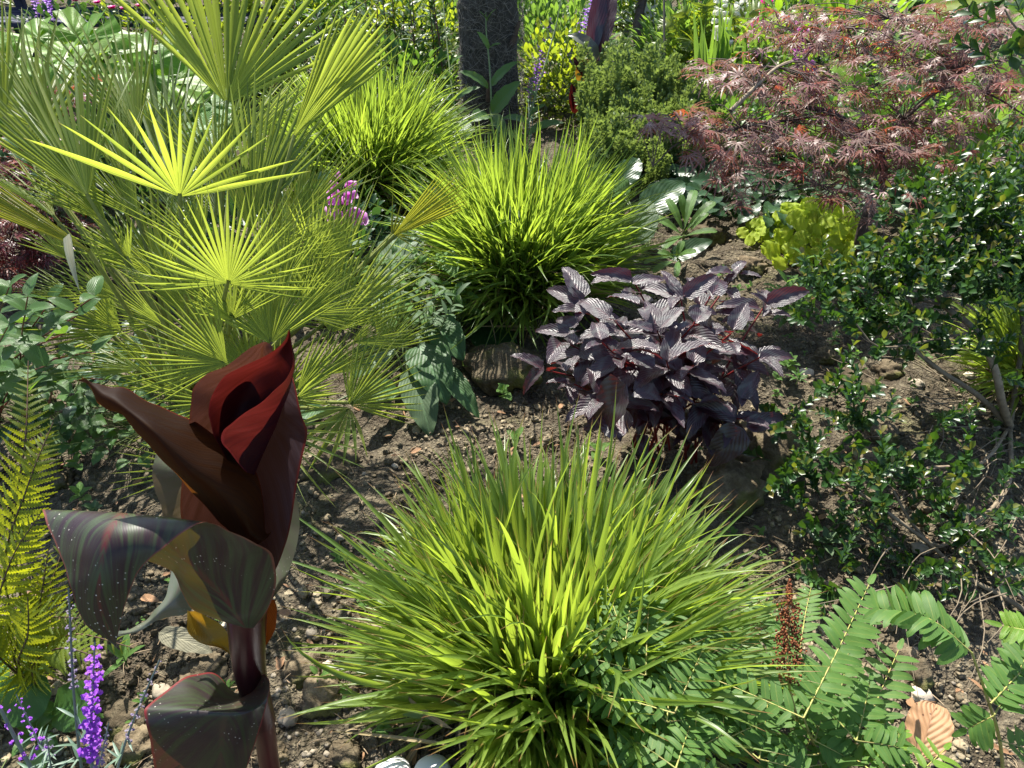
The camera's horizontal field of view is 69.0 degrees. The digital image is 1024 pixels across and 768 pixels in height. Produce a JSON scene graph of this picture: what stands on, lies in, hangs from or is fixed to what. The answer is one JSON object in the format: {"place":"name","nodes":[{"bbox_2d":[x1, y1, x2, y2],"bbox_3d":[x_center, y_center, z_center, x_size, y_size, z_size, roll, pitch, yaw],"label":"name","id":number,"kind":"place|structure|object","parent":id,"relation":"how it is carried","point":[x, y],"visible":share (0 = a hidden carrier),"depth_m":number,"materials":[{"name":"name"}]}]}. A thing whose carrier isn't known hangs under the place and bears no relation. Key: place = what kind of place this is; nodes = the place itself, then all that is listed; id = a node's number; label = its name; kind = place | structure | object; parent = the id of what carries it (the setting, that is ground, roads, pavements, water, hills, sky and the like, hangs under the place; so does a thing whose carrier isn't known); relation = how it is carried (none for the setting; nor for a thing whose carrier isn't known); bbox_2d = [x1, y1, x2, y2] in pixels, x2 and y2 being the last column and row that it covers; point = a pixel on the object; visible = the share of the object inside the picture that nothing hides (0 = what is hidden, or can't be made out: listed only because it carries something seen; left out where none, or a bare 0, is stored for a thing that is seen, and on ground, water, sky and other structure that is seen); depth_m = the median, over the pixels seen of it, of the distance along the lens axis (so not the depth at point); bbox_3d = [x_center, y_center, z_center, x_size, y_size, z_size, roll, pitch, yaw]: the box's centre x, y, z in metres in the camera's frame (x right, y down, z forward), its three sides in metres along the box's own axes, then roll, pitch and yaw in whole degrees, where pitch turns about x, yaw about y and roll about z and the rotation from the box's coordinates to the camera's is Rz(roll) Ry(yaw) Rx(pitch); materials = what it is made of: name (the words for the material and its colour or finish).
{"place":"outdoors","nodes":[
{"label":"outdoors","id":0,"kind":"place"},
{"bbox_2d":[0,0,1023,767],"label":"ground","id":1,"kind":"structure","parent":0,"point":[106,494],"depth_m":2.19,"materials":[{"name":"soil"}]},
{"bbox_2d":[0,705,56,767],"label":"toadflax","id":2,"kind":"object","parent":1,"relation":"on","point":[18,741],"visible":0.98,"depth_m":1.24,"materials":[{"name":"purple plant"}]},
{"bbox_2d":[12,714,58,756],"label":"seedling","id":3,"kind":"object","parent":1,"relation":"on","point":[41,721],"visible":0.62,"depth_m":1.50,"materials":[{"name":"green plant"}]},
{"bbox_2d":[14,694,58,767],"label":"toadflax","id":4,"kind":"object","parent":1,"relation":"on","point":[40,739],"visible":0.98,"depth_m":1.25,"materials":[{"name":"purple plant"}]},
{"bbox_2d":[0,651,96,767],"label":"round leaved plant","id":5,"kind":"object","parent":1,"relation":"on","point":[36,709],"visible":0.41,"depth_m":1.49,"materials":[{"name":"green plant"}]},
{"bbox_2d":[0,273,113,419],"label":"leafy shrub","id":6,"kind":"object","parent":1,"relation":"on","point":[27,344],"visible":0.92,"depth_m":1.81,"materials":[{"name":"green plant"}]},
{"bbox_2d":[48,470,73,489],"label":"soil clod","id":7,"kind":"object","parent":1,"relation":"on","point":[64,480],"visible":0.84,"depth_m":2.16,"materials":[{"name":"soil"}]},
{"bbox_2d":[0,361,133,705],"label":"golden fern","id":8,"kind":"object","parent":1,"relation":"on","point":[38,642],"visible":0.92,"depth_m":1.36,"materials":[{"name":"plant"}]},
{"bbox_2d":[52,587,88,767],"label":"toadflax","id":9,"kind":"object","parent":1,"relation":"on","point":[75,716],"visible":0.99,"depth_m":1.24,"materials":[{"name":"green plant"}]},
{"bbox_2d":[0,75,149,294],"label":"japanese maple","id":10,"kind":"object","parent":1,"relation":"on","point":[28,260],"visible":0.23,"depth_m":2.93,"materials":[{"name":"red plant"}]},
{"bbox_2d":[0,322,157,445],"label":"ground cover plant","id":11,"kind":"object","parent":1,"relation":"on","point":[65,415],"visible":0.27,"depth_m":2.21,"materials":[{"name":"green plant"}]},
{"bbox_2d":[0,0,163,62],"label":"shrub","id":12,"kind":"object","parent":1,"relation":"on","point":[83,8],"visible":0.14,"depth_m":4.80,"materials":[{"name":"green plant"}]},
{"bbox_2d":[77,641,103,767],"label":"toadflax","id":13,"kind":"object","parent":1,"relation":"on","point":[93,730],"visible":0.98,"depth_m":1.20,"materials":[{"name":"purple plant"}]},
{"bbox_2d":[0,7,217,184],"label":"leaved plant","id":14,"kind":"object","parent":1,"relation":"on","point":[70,13],"visible":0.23,"depth_m":4.10,"materials":[{"name":"green plant"}]},
{"bbox_2d":[35,334,198,470],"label":"ground cover plant","id":15,"kind":"object","parent":1,"relation":"on","point":[81,402],"visible":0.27,"depth_m":2.16,"materials":[{"name":"green plant"}]},
{"bbox_2d":[0,96,239,262],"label":"shrub","id":16,"kind":"object","parent":1,"relation":"on","point":[145,190],"visible":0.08,"depth_m":3.05,"materials":[{"name":"green plant"}]},
{"bbox_2d":[102,629,144,677],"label":"seedling","id":17,"kind":"object","parent":1,"relation":"on","point":[125,655],"visible":0.87,"depth_m":1.64,"materials":[{"name":"green plant"}]},
{"bbox_2d":[100,697,148,741],"bbox_3d":[-0.829,0.719,1.600,0.107,0.067,0.101,0,37,0],"label":"soil clod","id":18,"kind":"object","parent":1,"relation":"on","point":[116,714],"visible":0.62,"depth_m":1.58,"materials":[{"name":"soil"}]},
{"bbox_2d":[109,724,151,767],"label":"soil clod","id":19,"kind":"object","parent":1,"relation":"on","point":[140,743],"visible":0.67,"depth_m":1.53,"materials":[{"name":"stone"}]},
{"bbox_2d":[104,659,161,767],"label":"toadflax","id":20,"kind":"object","parent":1,"relation":"on","point":[118,755],"visible":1,"depth_m":1.27,"materials":[{"name":"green plant"}]},
{"bbox_2d":[0,0,284,94],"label":"shrub","id":21,"kind":"object","parent":1,"relation":"on","point":[15,10],"visible":0.15,"depth_m":5.03,"materials":[{"name":"plant"}]},
{"bbox_2d":[42,84,251,197],"bbox_3d":[-1.881,-1.271,3.857,1.178,0.390,1.019,-24,43,-29],"label":"leaved plant","id":22,"kind":"object","parent":1,"relation":"on","point":[209,102],"visible":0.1,"depth_m":3.90,"materials":[{"name":"green plant"}]},
{"bbox_2d":[42,329,306,767],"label":"canna","id":23,"kind":"object","parent":1,"relation":"on","point":[219,539],"visible":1,"depth_m":1.07,"materials":[{"name":"red plant"}]},
{"bbox_2d":[81,0,320,99],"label":"shrub","id":24,"kind":"object","parent":1,"relation":"on","point":[105,5],"visible":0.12,"depth_m":4.87,"materials":[{"name":"green plant"}]},
{"bbox_2d":[188,649,228,678],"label":"soil clod","id":25,"kind":"object","parent":1,"relation":"on","point":[215,662],"visible":0.62,"depth_m":1.66,"materials":[{"name":"soil"}]},
{"bbox_2d":[159,626,212,653],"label":"fallen leaf","id":26,"kind":"object","parent":25,"relation":"on","point":[179,638],"visible":0.91,"depth_m":1.67,"materials":[{"name":"plant"}]},
{"bbox_2d":[0,0,467,505],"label":"fan palm","id":27,"kind":"object","parent":1,"relation":"on","point":[342,70],"visible":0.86,"depth_m":1.95,"materials":[{"name":"green plant"}]},
{"bbox_2d":[117,170,411,311],"bbox_3d":[-0.901,-0.603,2.915,1.220,0.512,0.710,0,37,0],"label":"shrub","id":28,"kind":"object","parent":1,"relation":"on","point":[372,214],"visible":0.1,"depth_m":2.95,"materials":[{"name":"green plant"}]},
{"bbox_2d":[196,0,354,89],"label":"shrub","id":29,"kind":"object","parent":1,"relation":"on","point":[314,5],"visible":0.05,"depth_m":5.12,"materials":[{"name":"green plant"}]},
{"bbox_2d":[275,651,321,688],"bbox_3d":[-0.468,0.638,1.661,0.088,0.064,0.101,24,43,29],"label":"soil clod","id":30,"kind":"object","parent":1,"relation":"on","point":[295,665],"visible":0.73,"depth_m":1.64,"materials":[{"name":"soil"}]},
{"bbox_2d":[300,674,341,718],"bbox_3d":[-0.414,0.675,1.613,0.102,0.072,0.103,0,37,0],"label":"soil clod","id":31,"kind":"object","parent":1,"relation":"on","point":[311,696],"visible":0.84,"depth_m":1.59,"materials":[{"name":"soil"}]},
{"bbox_2d":[298,445,349,484],"bbox_3d":[-0.540,0.256,2.173,0.136,0.093,0.148,22,42,27],"label":"soil clod","id":32,"kind":"object","parent":1,"relation":"on","point":[330,474],"visible":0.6,"depth_m":2.13,"materials":[{"name":"soil"}]},
{"bbox_2d":[270,0,389,74],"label":"shrub","id":33,"kind":"object","parent":1,"relation":"on","point":[325,11],"visible":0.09,"depth_m":5.06,"materials":[{"name":"green plant"}]},
{"bbox_2d":[327,735,361,767],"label":"soil clod","id":34,"kind":"object","parent":1,"relation":"on","point":[347,754],"visible":0.98,"depth_m":1.50,"materials":[{"name":"soil"}]},
{"bbox_2d":[325,171,367,335],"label":"foxglove flower","id":35,"kind":"object","parent":1,"relation":"on","point":[354,210],"visible":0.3,"depth_m":2.45,"materials":[{"name":"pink plant"}]},
{"bbox_2d":[260,0,459,76],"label":"shrub","id":36,"kind":"object","parent":1,"relation":"on","point":[399,27],"visible":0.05,"depth_m":5.32,"materials":[{"name":"green plant"}]},
{"bbox_2d":[229,32,496,235],"bbox_3d":[-0.674,-1.139,3.478,1.302,0.929,1.334,0,37,0],"label":"golden grass clump","id":37,"kind":"object","parent":1,"relation":"on","point":[395,127],"visible":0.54,"depth_m":3.33,"materials":[{"name":"plant"}]},
{"bbox_2d":[312,28,463,122],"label":"shrub","id":38,"kind":"object","parent":1,"relation":"on","point":[410,50],"visible":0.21,"depth_m":4.47,"materials":[{"name":"green plant"}]},
{"bbox_2d":[299,232,479,435],"bbox_3d":[-0.384,-0.188,2.521,0.563,0.301,0.910,0,37,0],"label":"foxglove plant","id":39,"kind":"object","parent":1,"relation":"on","point":[441,377],"visible":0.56,"depth_m":2.38,"materials":[{"name":"green plant"}]},
{"bbox_2d":[327,0,462,103],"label":"shrub","id":40,"kind":"object","parent":1,"relation":"on","point":[426,19],"visible":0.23,"depth_m":4.74,"materials":[{"name":"green plant"}]},
{"bbox_2d":[350,247,480,343],"bbox_3d":[-0.339,-0.309,2.648,0.473,0.308,0.478,0,37,0],"label":"lemon balm","id":41,"kind":"object","parent":1,"relation":"on","point":[460,300],"visible":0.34,"depth_m":2.61,"materials":[{"name":"green plant"}]},
{"bbox_2d":[399,0,451,106],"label":"willowherb","id":42,"kind":"object","parent":1,"relation":"on","point":[412,26],"visible":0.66,"depth_m":4.52,"materials":[{"name":"green plant"}]},
{"bbox_2d":[415,754,450,767],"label":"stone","id":43,"kind":"object","parent":1,"relation":"on","point":[433,761],"visible":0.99,"depth_m":1.42,"materials":[{"name":"stone"}]},
{"bbox_2d":[400,265,470,343],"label":"upright weed","id":44,"kind":"object","parent":1,"relation":"on","point":[438,319],"visible":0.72,"depth_m":2.36,"materials":[{"name":"green plant"}]},
{"bbox_2d":[416,0,459,110],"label":"willowherb","id":45,"kind":"object","parent":1,"relation":"on","point":[434,27],"visible":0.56,"depth_m":4.61,"materials":[{"name":"green plant"}]},
{"bbox_2d":[440,0,479,140],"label":"tall leafy plant","id":46,"kind":"object","parent":1,"relation":"on","point":[464,92],"visible":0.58,"depth_m":3.86,"materials":[{"name":"green plant"}]},
{"bbox_2d":[434,205,519,282],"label":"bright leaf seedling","id":47,"kind":"object","parent":1,"relation":"on","point":[449,268],"visible":0.26,"depth_m":2.60,"materials":[{"name":"plant"}]},
{"bbox_2d":[413,277,548,345],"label":"dock plant","id":48,"kind":"object","parent":1,"relation":"on","point":[479,336],"visible":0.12,"depth_m":2.71,"materials":[{"name":"green plant"}]},
{"bbox_2d":[397,0,579,87],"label":"shrub","id":49,"kind":"object","parent":1,"relation":"on","point":[526,7],"visible":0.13,"depth_m":5.24,"materials":[{"name":"green plant"}]},
{"bbox_2d":[459,9,520,154],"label":"tall leafy plant","id":50,"kind":"object","parent":1,"relation":"on","point":[500,100],"visible":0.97,"depth_m":3.84,"materials":[{"name":"green plant"}]},
{"bbox_2d":[456,0,524,147],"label":"hairy palm trunk","id":51,"kind":"object","parent":1,"relation":"on","point":[504,21],"visible":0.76,"depth_m":4.09,"materials":[{"name":"grey plant"}]},
{"bbox_2d":[463,342,542,396],"bbox_3d":[-0.033,-0.049,2.554,0.281,0.186,0.255,0,37,0],"label":"rock","id":52,"kind":"object","parent":1,"relation":"on","point":[489,368],"visible":0.82,"depth_m":2.48,"materials":[{"name":"stone"}]},
{"bbox_2d":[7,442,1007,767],"bbox_3d":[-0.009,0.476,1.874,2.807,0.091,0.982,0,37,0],"label":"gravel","id":53,"kind":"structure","parent":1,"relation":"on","point":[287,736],"depth_m":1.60,"materials":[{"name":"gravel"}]},
{"bbox_2d":[0,236,1023,767],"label":"dry litter","id":54,"kind":"object","parent":1,"relation":"on","point":[472,482],"visible":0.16,"depth_m":1.90,"materials":[{"name":"plant"}]},
{"bbox_2d":[367,100,695,349],"bbox_3d":[0.042,-0.573,2.784,1.250,0.903,1.250,0,37,0],"label":"golden grass clump","id":55,"kind":"object","parent":1,"relation":"on","point":[572,220],"visible":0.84,"depth_m":2.63,"materials":[{"name":"plant"}]},
{"bbox_2d":[520,50,545,142],"bbox_3d":[0.115,-1.732,4.443,0.136,0.423,0.494,4,37,6],"label":"toadflax","id":56,"kind":"object","parent":1,"relation":"on","point":[534,81],"visible":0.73,"depth_m":4.49,"materials":[{"name":"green plant"}]},
{"bbox_2d":[503,0,563,147],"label":"tall leafy plant","id":57,"kind":"object","parent":1,"relation":"on","point":[546,123],"visible":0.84,"depth_m":3.88,"materials":[{"name":"green plant"}]},
{"bbox_2d":[74,270,1023,762],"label":"tiny weeds","id":58,"kind":"object","parent":1,"relation":"on","point":[382,728],"visible":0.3,"depth_m":1.97,"materials":[{"name":"green plant"}]},
{"bbox_2d":[518,54,590,126],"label":"shrub","id":59,"kind":"object","parent":1,"relation":"on","point":[566,107],"visible":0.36,"depth_m":4.65,"materials":[{"name":"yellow plant"}]},
{"bbox_2d":[279,380,834,767],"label":"golden grass clump","id":60,"kind":"object","parent":1,"relation":"on","point":[489,606],"visible":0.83,"depth_m":1.39,"materials":[{"name":"plant"}]},
{"bbox_2d":[517,13,606,127],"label":"shrub","id":61,"kind":"object","parent":1,"relation":"on","point":[561,46],"visible":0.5,"depth_m":4.53,"materials":[{"name":"yellow plant"}]},
{"bbox_2d":[517,0,622,105],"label":"shrub","id":62,"kind":"object","parent":1,"relation":"on","point":[551,10],"visible":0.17,"depth_m":4.93,"materials":[{"name":"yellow plant"}]},
{"bbox_2d":[567,0,616,112],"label":"canna","id":63,"kind":"object","parent":1,"relation":"on","point":[601,19],"visible":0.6,"depth_m":4.35,"materials":[{"name":"purple plant"}]},
{"bbox_2d":[633,0,646,51],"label":"sapling","id":64,"kind":"object","parent":1,"relation":"on","point":[639,10],"visible":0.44,"depth_m":5.57,"materials":[{"name":"green plant"}]},
{"bbox_2d":[549,0,744,63],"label":"shrub","id":65,"kind":"object","parent":1,"relation":"on","point":[630,9],"visible":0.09,"depth_m":5.76,"materials":[{"name":"green plant"}]},
{"bbox_2d":[573,34,729,188],"bbox_3d":[0.762,-1.466,3.958,0.881,0.580,1.238,0,37,0],"label":"feathery bush","id":66,"kind":"object","parent":1,"relation":"on","point":[646,85],"visible":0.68,"depth_m":3.87,"materials":[{"name":"green plant"}]},
{"bbox_2d":[597,157,712,260],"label":"comfrey plant","id":67,"kind":"object","parent":1,"relation":"on","point":[699,245],"visible":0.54,"depth_m":3.35,"materials":[{"name":"green plant"}]},
{"bbox_2d":[511,260,809,466],"bbox_3d":[0.453,-0.029,2.109,0.862,0.513,0.578,-14,39,-18],"label":"purple leaf plant","id":68,"kind":"object","parent":1,"relation":"on","point":[663,376],"visible":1,"depth_m":1.99,"materials":[{"name":"plant"}]},
{"bbox_2d":[644,240,695,276],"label":"rosette plant","id":69,"kind":"object","parent":1,"relation":"on","point":[679,248],"visible":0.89,"depth_m":3.03,"materials":[{"name":"green plant"}]},
{"bbox_2d":[585,0,774,60],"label":"shrub","id":70,"kind":"object","parent":1,"relation":"on","point":[626,4],"visible":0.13,"depth_m":5.81,"materials":[{"name":"green plant"}]},
{"bbox_2d":[658,190,717,248],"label":"rosette plant","id":71,"kind":"object","parent":1,"relation":"on","point":[687,207],"visible":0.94,"depth_m":3.24,"materials":[{"name":"green plant"}]},
{"bbox_2d":[649,0,761,80],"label":"golden fern","id":72,"kind":"object","parent":1,"relation":"on","point":[683,13],"visible":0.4,"depth_m":5.04,"materials":[{"name":"green plant"}]},
{"bbox_2d":[687,220,725,247],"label":"soil clod","id":73,"kind":"object","parent":1,"relation":"on","point":[718,237],"visible":0.64,"depth_m":3.38,"materials":[{"name":"soil"}]},
{"bbox_2d":[625,0,788,85],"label":"shrub","id":74,"kind":"object","parent":1,"relation":"on","point":[647,26],"visible":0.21,"depth_m":5.23,"materials":[{"name":"green plant"}]},
{"bbox_2d":[651,160,798,219],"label":"ground cover plant","id":75,"kind":"object","parent":1,"relation":"on","point":[700,178],"visible":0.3,"depth_m":3.49,"materials":[{"name":"green plant"}]},
{"bbox_2d":[693,458,769,517],"bbox_3d":[0.620,0.293,2.097,0.230,0.138,0.199,0,37,0],"label":"soil clod","id":76,"kind":"object","parent":1,"relation":"on","point":[744,482],"visible":0.84,"depth_m":2.05,"materials":[{"name":"soil"}]},
{"bbox_2d":[655,86,824,170],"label":"shrub","id":77,"kind":"object","parent":1,"relation":"on","point":[728,104],"visible":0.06,"depth_m":3.91,"materials":[{"name":"green plant"}]},
{"bbox_2d":[693,0,799,112],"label":"iris clump","id":78,"kind":"object","parent":1,"relation":"on","point":[723,50],"visible":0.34,"depth_m":4.50,"materials":[{"name":"green plant"}]},
{"bbox_2d":[739,255,767,276],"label":"soil clod","id":79,"kind":"object","parent":1,"relation":"on","point":[756,265],"visible":0.6,"depth_m":3.15,"materials":[{"name":"stone"}]},
{"bbox_2d":[736,216,773,245],"bbox_3d":[1.129,-0.683,3.345,0.261,0.116,0.204,0,37,0],"label":"heuchera","id":80,"kind":"object","parent":1,"relation":"on","point":[758,229],"visible":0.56,"depth_m":3.32,"materials":[{"name":"yellow plant"}]},
{"bbox_2d":[643,0,873,59],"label":"shrub","id":81,"kind":"object","parent":1,"relation":"on","point":[783,7],"visible":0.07,"depth_m":5.83,"materials":[{"name":"green plant"}]},
{"bbox_2d":[736,422,803,483],"bbox_3d":[0.746,0.203,2.206,0.252,0.173,0.247,0,37,0],"label":"soil clod","id":82,"kind":"object","parent":1,"relation":"on","point":[777,452],"visible":0.34,"depth_m":2.13,"materials":[{"name":"soil"}]},
{"bbox_2d":[556,574,1023,767],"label":"royal fern","id":83,"kind":"object","parent":1,"relation":"on","point":[887,744],"visible":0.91,"depth_m":1.28,"materials":[{"name":"green plant"}]},
{"bbox_2d":[666,130,916,237],"bbox_3d":[1.373,-1.017,3.686,1.231,0.191,1.244,0,37,0],"label":"ground cover plant","id":84,"kind":"object","parent":1,"relation":"on","point":[897,198],"visible":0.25,"depth_m":3.53,"materials":[{"name":"green plant"}]},
{"bbox_2d":[764,247,823,331],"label":"lance leaved plant","id":85,"kind":"object","parent":1,"relation":"on","point":[798,303],"visible":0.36,"depth_m":2.67,"materials":[{"name":"green plant"}]},
{"bbox_2d":[760,196,879,270],"bbox_3d":[1.306,-0.668,3.197,0.497,0.234,0.514,0,37,0],"label":"heuchera","id":86,"kind":"object","parent":1,"relation":"on","point":[810,223],"visible":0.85,"depth_m":3.12,"materials":[{"name":"green plant"}]},
{"bbox_2d":[625,0,1023,272],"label":"japanese maple","id":87,"kind":"object","parent":1,"relation":"on","point":[853,132],"visible":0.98,"depth_m":2.84,"materials":[{"name":"red plant"}]},
{"bbox_2d":[812,345,838,365],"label":"soil clod","id":88,"kind":"object","parent":1,"relation":"on","point":[826,354],"visible":0.97,"depth_m":2.69,"materials":[{"name":"soil"}]},
{"bbox_2d":[725,0,957,124],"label":"shrub","id":89,"kind":"object","parent":1,"relation":"on","point":[779,4],"visible":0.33,"depth_m":4.29,"materials":[{"name":"green plant"}]},
{"bbox_2d":[837,364,876,394],"bbox_3d":[1.161,0.001,2.525,0.136,0.095,0.157,29,46,33],"label":"soil clod","id":90,"kind":"object","parent":1,"relation":"on","point":[867,381],"visible":0.3,"depth_m":2.50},
{"bbox_2d":[862,418,900,446],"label":"soil clod","id":91,"kind":"object","parent":1,"relation":"on","point":[893,429],"visible":0.5,"depth_m":2.28,"materials":[{"name":"soil"}]},
{"bbox_2d":[742,0,1023,688],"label":"glossy shrub","id":92,"kind":"object","parent":1,"relation":"on","point":[967,269],"visible":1,"depth_m":2.05,"materials":[{"name":"green plant"}]},
{"bbox_2d":[742,76,1023,201],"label":"shrub","id":93,"kind":"object","parent":1,"relation":"on","point":[941,103],"visible":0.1,"depth_m":3.68,"materials":[{"name":"red plant"}]},
{"bbox_2d":[870,359,902,379],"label":"soil clod","id":94,"kind":"object","parent":1,"relation":"on","point":[888,370],"visible":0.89,"depth_m":2.56,"materials":[{"name":"soil"}]},
{"bbox_2d":[884,640,920,662],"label":"soil clod","id":95,"kind":"object","parent":1,"relation":"on","point":[913,653],"visible":0.52,"depth_m":1.70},
{"bbox_2d":[787,0,1023,188],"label":"tobacco plant","id":96,"kind":"object","parent":1,"relation":"on","point":[955,4],"visible":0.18,"depth_m":3.75,"materials":[{"name":"green plant"}]},
{"bbox_2d":[789,0,1023,90],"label":"shrub","id":97,"kind":"object","parent":1,"relation":"on","point":[921,2],"visible":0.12,"depth_m":5.36,"materials":[{"name":"green plant"}]},
{"bbox_2d":[901,656,934,691],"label":"soil clod","id":98,"kind":"object","parent":1,"relation":"on","point":[923,674],"visible":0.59,"depth_m":1.65,"materials":[{"name":"soil"}]},
{"bbox_2d":[905,700,953,760],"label":"fallen leaf","id":99,"kind":"object","parent":1,"relation":"on","point":[930,720],"visible":0.73,"depth_m":1.49,"materials":[{"name":"plant"}]},
{"bbox_2d":[894,54,1023,216],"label":"shrub","id":100,"kind":"object","parent":1,"relation":"on","point":[945,98],"visible":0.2,"depth_m":3.49,"materials":[{"name":"green plant"}]},
{"bbox_2d":[921,265,1023,424],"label":"golden grass clump","id":101,"kind":"object","parent":1,"relation":"on","point":[1002,321],"visible":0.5,"depth_m":2.39,"materials":[{"name":"plant"}]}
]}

